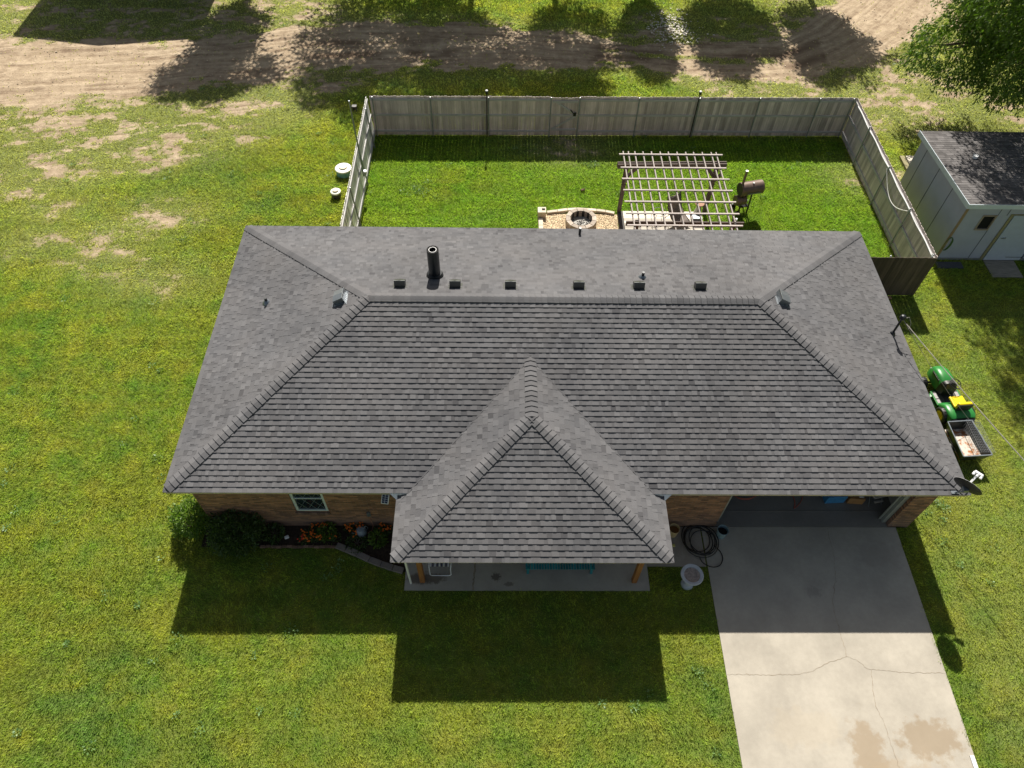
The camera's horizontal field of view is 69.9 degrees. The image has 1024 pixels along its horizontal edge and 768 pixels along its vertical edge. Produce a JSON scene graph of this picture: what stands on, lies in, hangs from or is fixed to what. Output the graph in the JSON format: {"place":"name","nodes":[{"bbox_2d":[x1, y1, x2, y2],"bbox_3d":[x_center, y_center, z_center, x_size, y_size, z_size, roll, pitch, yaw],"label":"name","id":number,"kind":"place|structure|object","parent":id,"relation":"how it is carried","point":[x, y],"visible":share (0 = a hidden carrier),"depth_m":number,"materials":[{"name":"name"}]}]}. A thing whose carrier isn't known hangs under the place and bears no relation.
{"place":"outdoors","nodes":[
{"label":"outdoors","id":0,"kind":"place"},
{"bbox_2d":[0,0,1023,767],"bbox_3d":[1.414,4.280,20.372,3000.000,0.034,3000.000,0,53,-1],"label":"ground","id":1,"kind":"structure","parent":0,"point":[852,36],"depth_m":24.12,"materials":[{"name":"green plant"}]},
{"bbox_2d":[167,494,210,539],"bbox_3d":[-8.796,3.671,19.991,1.292,1.112,1.243,0,53,-1],"label":"bush","id":2,"kind":"object","parent":1,"relation":"on","point":[177,519],"visible":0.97,"depth_m":19.78,"materials":[{"name":"green plant"}]},
{"bbox_2d":[260,545,335,548],"bbox_3d":[-5.854,4.453,20.039,2.051,0.060,0.090,0,53,-1],"label":"bed edging","id":3,"kind":"object","parent":1,"relation":"on","point":[298,547],"visible":1,"depth_m":20.01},
{"bbox_2d":[201,525,405,571],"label":"flower bed soil","id":4,"kind":"structure","parent":1,"relation":"on","point":[382,553],"depth_m":20.17,"materials":[{"name":"brown soil"}]},
{"bbox_2d":[203,507,265,558],"bbox_3d":[-7.450,3.924,19.762,1.686,1.208,1.630,0,53,-1],"label":"bush","id":5,"kind":"object","parent":4,"relation":"on","point":[224,540],"visible":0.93,"depth_m":19.53,"materials":[{"name":"green plant"}]},
{"bbox_2d":[262,522,285,544],"bbox_3d":[-6.527,4.091,20.127,0.657,0.443,0.728,0,53,-1],"label":"leafy plant","id":6,"kind":"object","parent":4,"relation":"on","point":[272,528],"visible":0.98,"depth_m":20.10,"materials":[{"name":"green plant"}]},
{"bbox_2d":[297,534,307,545],"bbox_3d":[-5.721,4.257,20.062,0.302,0.323,0.303,34,60,22],"label":"marigold","id":7,"kind":"object","parent":4,"relation":"on","point":[302,536],"visible":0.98,"depth_m":20.01,"materials":[{"name":"orange plant"}]},
{"bbox_2d":[300,529,309,538],"bbox_3d":[-5.698,4.134,20.155,0.312,0.323,0.313,0,53,-1],"label":"marigold","id":8,"kind":"object","parent":4,"relation":"on","point":[303,533],"visible":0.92,"depth_m":20.09,"materials":[{"name":"orange plant"}]},
{"bbox_2d":[301,534,313,544],"bbox_3d":[-5.608,4.262,20.064,0.276,0.326,0.330,34,60,22],"label":"marigold","id":9,"kind":"object","parent":4,"relation":"on","point":[305,538],"visible":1,"depth_m":20.00,"materials":[{"name":"orange plant"}]},
{"bbox_2d":[309,523,317,531],"bbox_3d":[-5.481,3.995,20.278,0.297,0.336,0.287,38,61,24],"label":"marigold","id":10,"kind":"object","parent":4,"relation":"on","point":[313,524],"visible":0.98,"depth_m":20.22,"materials":[{"name":"orange plant"}]},
{"bbox_2d":[309,533,319,542],"bbox_3d":[-5.422,4.222,20.114,0.286,0.342,0.304,-38,63,-25],"label":"marigold","id":11,"kind":"object","parent":4,"relation":"on","point":[314,537],"visible":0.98,"depth_m":20.04,"materials":[{"name":"orange plant"}]},
{"bbox_2d":[316,521,336,542],"bbox_3d":[-5.091,4.056,20.169,0.620,0.525,0.624,0,53,-1],"label":"fern plant","id":12,"kind":"object","parent":4,"relation":"on","point":[332,528],"visible":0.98,"depth_m":20.09,"materials":[{"name":"green plant"}]},
{"bbox_2d":[335,542,345,551],"bbox_3d":[-4.667,4.463,20.038,0.280,0.090,0.170,18,55,12],"label":"edging stone","id":13,"kind":"object","parent":4,"relation":"on","point":[340,547],"visible":1,"depth_m":20.00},
{"bbox_2d":[343,524,352,532],"bbox_3d":[-4.564,3.967,20.304,0.321,0.318,0.306,-36,62,-24],"label":"marigold","id":14,"kind":"object","parent":4,"relation":"on","point":[346,525],"visible":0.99,"depth_m":20.25,"materials":[{"name":"orange plant"}]},
{"bbox_2d":[345,546,358,556],"bbox_3d":[-4.366,4.566,19.968,0.346,0.090,0.170,19,55,13],"label":"edging stone","id":15,"kind":"object","parent":4,"relation":"on","point":[349,551],"visible":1,"depth_m":19.92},
{"bbox_2d":[348,528,356,537],"bbox_3d":[-4.369,4.131,20.195,0.282,0.339,0.321,34,60,22],"label":"marigold","id":16,"kind":"object","parent":4,"relation":"on","point":[354,530],"visible":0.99,"depth_m":20.14,"materials":[{"name":"orange plant"}]},
{"bbox_2d":[344,532,367,553],"bbox_3d":[-4.246,4.328,20.084,0.671,0.296,0.684,36,60,23],"label":"leafy plant","id":17,"kind":"object","parent":4,"relation":"on","point":[356,542],"visible":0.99,"depth_m":20.08,"materials":[{"name":"green plant"}]},
{"bbox_2d":[352,526,367,536],"bbox_3d":[-4.179,4.047,20.193,0.322,0.332,0.353,20,56,13],"label":"watering can","id":18,"kind":"object","parent":4,"relation":"on","point":[361,530],"visible":0.98,"depth_m":20.14,"materials":[{"name":"metal"}]},
{"bbox_2d":[368,557,381,566],"bbox_3d":[-3.695,4.806,19.804,0.343,0.090,0.170,18,55,12],"label":"edging stone","id":19,"kind":"object","parent":4,"relation":"on","point":[375,561],"visible":1,"depth_m":19.76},
{"bbox_2d":[367,527,388,548],"bbox_3d":[-3.694,4.230,20.080,0.613,0.482,0.638,-30,60,-21],"label":"fern plant","id":20,"kind":"object","parent":4,"relation":"on","point":[377,532],"visible":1,"depth_m":20.04,"materials":[{"name":"green plant"}]},
{"bbox_2d":[384,524,392,534],"bbox_3d":[-3.441,4.032,20.276,0.298,0.312,0.303,0,53,-1],"label":"marigold","id":21,"kind":"object","parent":4,"relation":"on","point":[388,528],"visible":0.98,"depth_m":20.24,"materials":[{"name":"orange plant"}]},
{"bbox_2d":[392,565,403,573],"bbox_3d":[-3.059,4.983,19.687,0.279,0.090,0.170,13,54,8],"label":"edging stone","id":22,"kind":"object","parent":4,"relation":"on","point":[397,569],"visible":1,"depth_m":19.64,"materials":[{"name":"grey stone"}]},
{"bbox_2d":[330,188,340,198],"bbox_3d":[-6.896,-7.478,28.703,0.400,0.315,0.400,0,53,-1],"label":"septic riser","id":23,"kind":"object","parent":1,"relation":"on","point":[335,193],"visible":1,"depth_m":28.59,"materials":[{"name":"plastic"}]},
{"bbox_2d":[335,163,350,178],"bbox_3d":[-6.783,-8.614,29.523,0.650,0.355,0.650,0,53,-1],"label":"septic riser","id":24,"kind":"object","parent":1,"relation":"on","point":[343,170],"visible":0.98,"depth_m":29.38,"materials":[{"name":"white plastic"}]},
{"bbox_2d":[340,97,374,226],"bbox_3d":[-5.806,-7.495,27.816,0.122,1.894,9.099,-2,53,2],"label":"wooden fence","id":25,"kind":"object","parent":1,"relation":"on","point":[353,203],"visible":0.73,"depth_m":28.14,"materials":[{"name":"wood"}]},
{"bbox_2d":[348,100,366,176],"bbox_3d":[-5.620,-8.963,26.916,0.225,3.303,0.256,0,53,-1],"label":"leaning pole","id":26,"kind":"object","parent":25,"relation":"attached to","point":[354,107],"visible":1,"depth_m":26.62,"materials":[{"name":"grey metal"}]},
{"bbox_2d":[356,551,370,562],"bbox_3d":[-4.031,4.688,19.885,0.364,0.090,0.170,21,56,14],"label":"edging stone","id":27,"kind":"object","parent":1,"relation":"on","point":[363,556],"visible":1,"depth_m":19.84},
{"bbox_2d":[380,561,393,570],"bbox_3d":[-3.364,4.905,19.738,0.336,0.090,0.170,15,55,10],"label":"edging stone","id":28,"kind":"object","parent":1,"relation":"on","point":[386,566],"visible":1,"depth_m":19.70,"materials":[{"name":"grey stone"}]},
{"bbox_2d":[0,1,918,100],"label":"clods","id":29,"kind":"object","parent":1,"relation":"on","point":[411,58],"visible":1,"depth_m":34.99,"materials":[{"name":"brown soil"}]},
{"bbox_2d":[485,90,487,136],"bbox_3d":[-1.040,-11.189,30.400,0.120,2.210,0.120,0,53,-1],"label":"lamp post","id":30,"kind":"object","parent":1,"relation":"on","point":[486,92],"visible":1,"depth_m":30.23,"materials":[{"name":"black metal"}]},
{"bbox_2d":[1,0,1021,756],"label":"weeds","id":31,"kind":"object","parent":1,"relation":"on","point":[937,504],"visible":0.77,"depth_m":21.11,"materials":[{"name":"green plant"}]},
{"bbox_2d":[0,0,1023,767],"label":"grass","id":32,"kind":"structure","parent":1,"relation":"on","point":[646,142],"depth_m":24.65,"materials":[{"name":"green plant"}]},
{"bbox_2d":[639,3,713,58],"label":"wood chips","id":33,"kind":"object","parent":32,"relation":"on","point":[673,29],"visible":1,"depth_m":36.83,"materials":[{"name":"beige wood"}]},
{"bbox_2d":[404,563,649,590],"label":"porch slab","id":34,"kind":"structure","parent":1,"relation":"on","point":[517,577],"depth_m":19.59,"materials":[{"name":"concrete"}]},
{"bbox_2d":[428,563,451,575],"bbox_3d":[-1.902,4.517,19.454,0.608,0.961,0.827,0,53,-1],"label":"lawn chair","id":35,"kind":"object","parent":34,"relation":"on","point":[439,566],"visible":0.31,"depth_m":19.35,"materials":[{"name":"white paint"}]},
{"bbox_2d":[525,563,594,573],"bbox_3d":[1.274,4.693,19.459,1.833,0.850,0.470,0,53,-1],"label":"porch bench","id":36,"kind":"object","parent":34,"relation":"on","point":[553,566],"visible":0.22,"depth_m":19.36,"materials":[{"name":"teal paint"}]},
{"bbox_2d":[537,207,545,217],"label":"corner pillar","id":37,"kind":"structure","parent":1,"relation":"on","point":[541,212],"depth_m":28.12,"materials":[{"name":"stone"}]},
{"bbox_2d":[547,209,557,213],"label":"border block","id":38,"kind":"structure","parent":1,"relation":"on","point":[552,211],"depth_m":28.34,"materials":[{"name":"stone"}]},
{"bbox_2d":[557,208,567,213],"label":"border block","id":39,"kind":"structure","parent":1,"relation":"on","point":[564,210],"depth_m":28.41,"materials":[{"name":"stone"}]},
{"bbox_2d":[162,225,970,583],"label":"brick house","id":40,"kind":"structure","parent":1,"relation":"on","point":[544,395],"depth_m":19.18,"materials":[{"name":"brick"}]},
{"bbox_2d":[289,494,328,510],"bbox_3d":[-5.362,3.046,19.324,0.870,1.210,0.055,0,53,-1],"label":"window","id":41,"kind":"structure","parent":40,"relation":"in","point":[302,502],"depth_m":19.47,"materials":[{"name":"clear glass"}]},
{"bbox_2d":[366,512,372,533],"bbox_3d":[-3.898,3.801,20.035,0.134,0.850,0.287,15,55,10],"label":"wall hydrant","id":42,"kind":"object","parent":40,"relation":"attached to","point":[368,514],"depth_m":19.84,"materials":[{"name":"grey metal"}]},
{"bbox_2d":[381,494,389,503],"bbox_3d":[-3.173,2.834,18.350,0.190,0.253,0.257,7,54,4],"label":"window","id":43,"kind":"structure","parent":40,"relation":"attached to","point":[385,499],"depth_m":18.36,"materials":[{"name":"glass"}]},
{"bbox_2d":[908,328,967,417],"bbox_3d":[12.528,-0.252,21.529,2.996,2.669,0.119,23,56,15],"label":"phone line","id":44,"kind":"object","parent":40,"relation":"attached to","point":[936,374],"visible":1,"depth_m":21.48,"materials":[{"name":"black rubber"}]},
{"bbox_2d":[906,324,1023,460],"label":"power line","id":45,"kind":"object","parent":40,"relation":"attached to","point":[965,393],"visible":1,"depth_m":19.49,"materials":[{"name":"black rubber"}]},
{"bbox_2d":[950,470,983,494],"bbox_3d":[11.273,2.436,18.181,0.650,0.817,0.709,21,56,14],"label":"satellite dish","id":46,"kind":"object","parent":40,"relation":"on","point":[966,486],"visible":1,"depth_m":17.98,"materials":[{"name":"white paint"}]},
{"bbox_2d":[596,209,604,213],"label":"border block","id":47,"kind":"structure","parent":1,"relation":"on","point":[600,211],"depth_m":28.42,"materials":[{"name":"stone"}]},
{"bbox_2d":[605,210,614,214],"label":"border block","id":48,"kind":"structure","parent":1,"relation":"on","point":[609,212],"depth_m":28.38,"materials":[{"name":"stone"}]},
{"bbox_2d":[369,95,856,136],"bbox_3d":[4.218,-11.176,30.762,20.091,1.895,0.122,0,53,-1],"label":"wooden fence","id":49,"kind":"object","parent":1,"relation":"on","point":[746,116],"visible":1,"depth_m":30.73,"materials":[{"name":"grey wood"}]},
{"bbox_2d":[617,211,624,228],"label":"deck edge beam","id":50,"kind":"structure","parent":1,"relation":"on","point":[620,219],"depth_m":28.06,"materials":[{"name":"wood"}]},
{"bbox_2d":[623,211,701,229],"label":"wooden deck","id":51,"kind":"structure","parent":1,"relation":"on","point":[627,217],"depth_m":28.19,"materials":[{"name":"grey wood"}]},
{"bbox_2d":[665,191,689,227],"bbox_3d":[6.306,-6.539,27.734,0.646,1.020,0.906,-23,57,-17],"label":"sling chair","id":52,"kind":"object","parent":51,"relation":"on","point":[675,207],"visible":0.6,"depth_m":27.85,"materials":[{"name":"grey fabric"}]},
{"bbox_2d":[617,151,743,229],"bbox_3d":[5.814,-6.053,26.496,4.021,2.560,4.450,0,53,-1],"label":"pergola","id":53,"kind":"object","parent":51,"relation":"on","point":[707,166],"visible":0.85,"depth_m":25.75,"materials":[{"name":"brown wood"}]},
{"bbox_2d":[692,215,701,220],"bbox_3d":[7.069,-6.347,28.084,0.360,0.242,0.320,0,53,-1],"label":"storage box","id":54,"kind":"object","parent":51,"relation":"on","point":[696,217],"visible":0.42,"depth_m":27.96,"materials":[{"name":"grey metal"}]},
{"bbox_2d":[693,200,704,212],"bbox_3d":[7.180,-6.750,28.213,0.360,0.520,0.360,0,53,-1],"label":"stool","id":55,"kind":"object","parent":51,"relation":"on","point":[700,206],"visible":0.49,"depth_m":28.09,"materials":[{"name":"wood"}]},
{"bbox_2d":[647,527,705,566],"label":"front walk","id":56,"kind":"structure","parent":1,"relation":"on","point":[682,555],"depth_m":20.15,"materials":[{"name":"concrete"}]},
{"bbox_2d":[669,523,679,537],"bbox_3d":[4.477,4.075,20.328,0.314,0.340,0.310,0,53,-1],"label":"bucket","id":57,"kind":"object","parent":56,"relation":"on","point":[674,529],"visible":0.87,"depth_m":20.29,"materials":[{"name":"beige plastic"}]},
{"bbox_2d":[681,564,703,589],"bbox_3d":[4.687,5.158,19.352,0.600,0.685,0.600,0,53,-1],"label":"bird bath","id":58,"kind":"object","parent":1,"relation":"on","point":[692,575],"visible":1,"depth_m":19.13,"materials":[{"name":"grey concrete"}]},
{"bbox_2d":[689,90,701,137],"bbox_3d":[7.647,-11.241,30.624,0.120,2.210,0.120,0,53,-1],"label":"lamp post","id":59,"kind":"object","parent":1,"relation":"on","point":[700,92],"visible":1,"depth_m":30.46,"materials":[{"name":"black metal"}]},
{"bbox_2d":[731,170,764,213],"bbox_3d":[9.049,-7.368,27.955,0.970,1.936,0.562,-11,54,-9],"label":"offset smoker","id":60,"kind":"object","parent":1,"relation":"on","point":[747,188],"visible":0.96,"depth_m":27.74,"materials":[{"name":"brown paint"}]},
{"bbox_2d":[841,98,937,257],"bbox_3d":[14.244,-7.484,28.238,0.122,1.895,9.415,0,53,-1],"label":"wooden fence","id":61,"kind":"object","parent":1,"relation":"on","point":[903,233],"visible":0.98,"depth_m":28.18,"materials":[{"name":"wood"}]},
{"bbox_2d":[858,106,931,254],"bbox_3d":[14.230,-7.891,27.491,0.034,0.069,8.702,0,53,-1],"label":"rope light","id":62,"kind":"object","parent":61,"relation":"attached to","point":[895,182],"visible":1,"depth_m":27.13,"materials":[{"name":"white paint"}]},
{"bbox_2d":[886,168,906,210],"bbox_3d":[14.169,-7.012,27.206,0.028,0.572,2.464,0,53,-1],"label":"hanging cord","id":63,"kind":"object","parent":61,"relation":"hanging from","point":[888,193],"visible":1,"depth_m":27.55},
{"bbox_2d":[899,156,908,170],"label":"timber beam","id":64,"kind":"structure","parent":1,"relation":"on","point":[904,162],"depth_m":30.60,"materials":[{"name":"beige wood"}]},
{"bbox_2d":[871,255,937,294],"bbox_3d":[12.743,-3.744,25.434,3.168,1.894,0.122,0,53,-1],"label":"wooden fence","id":65,"kind":"object","parent":1,"relation":"on","point":[902,276],"visible":0.59,"depth_m":25.21,"materials":[{"name":"wood"}]},
{"bbox_2d":[905,156,913,163],"bbox_3d":[17.077,-8.994,30.436,1.100,0.160,1.350,0,53,-1],"label":"side step","id":66,"kind":"object","parent":1,"relation":"on","point":[909,158],"visible":0.14,"depth_m":30.65,"materials":[{"name":"grey concrete"}]},
{"bbox_2d":[922,366,975,425],"bbox_3d":[13.695,0.299,22.960,1.020,1.002,2.070,-4,54,-4],"label":"lawn tractor","id":67,"kind":"object","parent":1,"relation":"on","point":[946,406],"visible":0.77,"depth_m":22.83,"materials":[{"name":"green paint"}]},
{"bbox_2d":[935,262,963,268],"bbox_3d":[16.151,-4.394,27.087,0.970,0.030,0.320,0,53,-1],"label":"stepping stone","id":68,"kind":"object","parent":1,"relation":"on","point":[956,265],"visible":0.86,"depth_m":27.06,"materials":[{"name":"stone"}]},
{"bbox_2d":[894,0,1023,120],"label":"elm tree","id":69,"kind":"object","parent":1,"relation":"on","point":[981,16],"visible":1,"depth_m":29.69,"materials":[{"name":"green plant"}]},
{"bbox_2d":[900,130,1023,260],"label":"garden shed","id":70,"kind":"structure","parent":1,"relation":"on","point":[964,190],"depth_m":26.71,"materials":[{"name":"white metal"}]},
{"bbox_2d":[942,237,953,250],"bbox_3d":[15.771,-5.069,26.527,0.280,0.615,0.058,0,53,-1],"label":"green hose coil","id":71,"kind":"object","parent":70,"relation":"hanging from","point":[950,244],"visible":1,"depth_m":26.54,"materials":[{"name":"green rubber"}]},
{"bbox_2d":[974,215,997,229],"bbox_3d":[16.705,-5.701,25.857,0.500,0.680,0.070,0,53,-1],"label":"window","id":72,"kind":"structure","parent":70,"relation":"in","point":[986,221],"depth_m":25.87,"materials":[{"name":"black glass"}]},
{"bbox_2d":[983,216,1023,259],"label":"door","id":73,"kind":"structure","parent":70,"relation":"in","point":[1009,245],"depth_m":26.59,"materials":[{"name":"white paint"}]},
{"bbox_2d":[945,420,992,459],"bbox_3d":[13.608,1.629,22.215,1.020,0.595,1.638,-3,54,-3],"label":"garden cart","id":74,"kind":"object","parent":1,"relation":"on","point":[961,443],"visible":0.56,"depth_m":22.07,"materials":[{"name":"grey metal"}]},
{"bbox_2d":[963,420,995,453],"bbox_3d":[14.008,1.623,22.037,0.447,0.254,1.154,3,53,-8],"label":"wire cage","id":75,"kind":"object","parent":74,"relation":"in","point":[976,437],"visible":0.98,"depth_m":21.96,"materials":[{"name":"metal"}]},
{"bbox_2d":[983,260,1022,277],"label":"plywood ramp","id":76,"kind":"structure","parent":1,"relation":"on","point":[1002,268],"depth_m":26.99,"materials":[{"name":"grey wood"}]},
{"bbox_2d":[543,214,618,228],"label":"gravel patio","id":77,"kind":"structure","parent":0,"point":[596,224],"depth_m":28.14,"materials":[{"name":"beige gravel"}]},
{"bbox_2d":[538,218,542,224],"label":"border block","id":78,"kind":"structure","parent":77,"relation":"on","point":[540,221],"depth_m":28.02,"materials":[{"name":"stone"}]},
{"bbox_2d":[565,208,596,228],"bbox_3d":[2.630,-6.213,27.941,1.163,0.300,1.163,0,53,-1],"label":"fire pit","id":79,"kind":"object","parent":77,"relation":"on","point":[582,218],"visible":0.91,"depth_m":27.99,"materials":[{"name":"grey stone"}]},
{"bbox_2d":[679,496,893,526],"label":"garage floor","id":80,"kind":"structure","parent":0,"point":[781,511],"depth_m":20.90,"materials":[{"name":"concrete"}]},
{"bbox_2d":[735,496,802,508],"bbox_3d":[7.400,3.224,21.139,2.086,0.115,0.760,0,53,-1],"label":"orange cord","id":81,"kind":"object","parent":80,"relation":"on","point":[755,496],"visible":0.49,"depth_m":21.06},
{"bbox_2d":[822,496,847,502],"bbox_3d":[9.261,3.166,21.053,0.560,0.390,0.378,-2,54,-3],"label":"storage tote","id":82,"kind":"object","parent":80,"relation":"on","point":[834,499],"visible":0.29,"depth_m":20.93,"materials":[{"name":"blue plastic"}]},
{"bbox_2d":[846,496,865,503],"bbox_3d":[9.860,3.225,21.072,0.440,0.310,0.340,4,53,2],"label":"cardboard box","id":83,"kind":"object","parent":80,"relation":"on","point":[855,499],"visible":0.42,"depth_m":20.92,"materials":[{"name":"brown cardboard"}]},
{"bbox_2d":[868,496,887,506],"bbox_3d":[10.399,3.119,20.889,0.422,0.761,0.507,-9,54,-8],"label":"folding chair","id":84,"kind":"object","parent":80,"relation":"on","point":[878,501],"visible":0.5,"depth_m":20.78,"materials":[{"name":"grey metal"}]},
{"bbox_2d":[701,527,974,767],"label":"driveway","id":85,"kind":"structure","parent":0,"point":[831,658],"depth_m":18.57,"materials":[{"name":"concrete"}]},
{"bbox_2d":[681,525,722,567],"bbox_3d":[5.242,4.402,20.238,1.063,0.116,1.359,0,53,-1],"label":"black hose","id":86,"kind":"object","parent":85,"relation":"on","point":[709,532],"visible":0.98,"depth_m":20.25,"materials":[{"name":"rubber"}]},
{"bbox_2d":[716,525,728,538],"bbox_3d":[5.817,4.115,20.327,0.325,0.340,0.320,0,53,-1],"label":"bucket","id":87,"kind":"object","parent":85,"relation":"on","point":[722,532],"visible":1,"depth_m":20.28,"materials":[{"name":"grey plastic"}]},
{"bbox_2d":[969,755,977,767],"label":"white strip","id":88,"kind":"object","parent":85,"relation":"on","point":[973,761],"visible":1,"depth_m":17.12,"materials":[{"name":"paint"}]}
]}

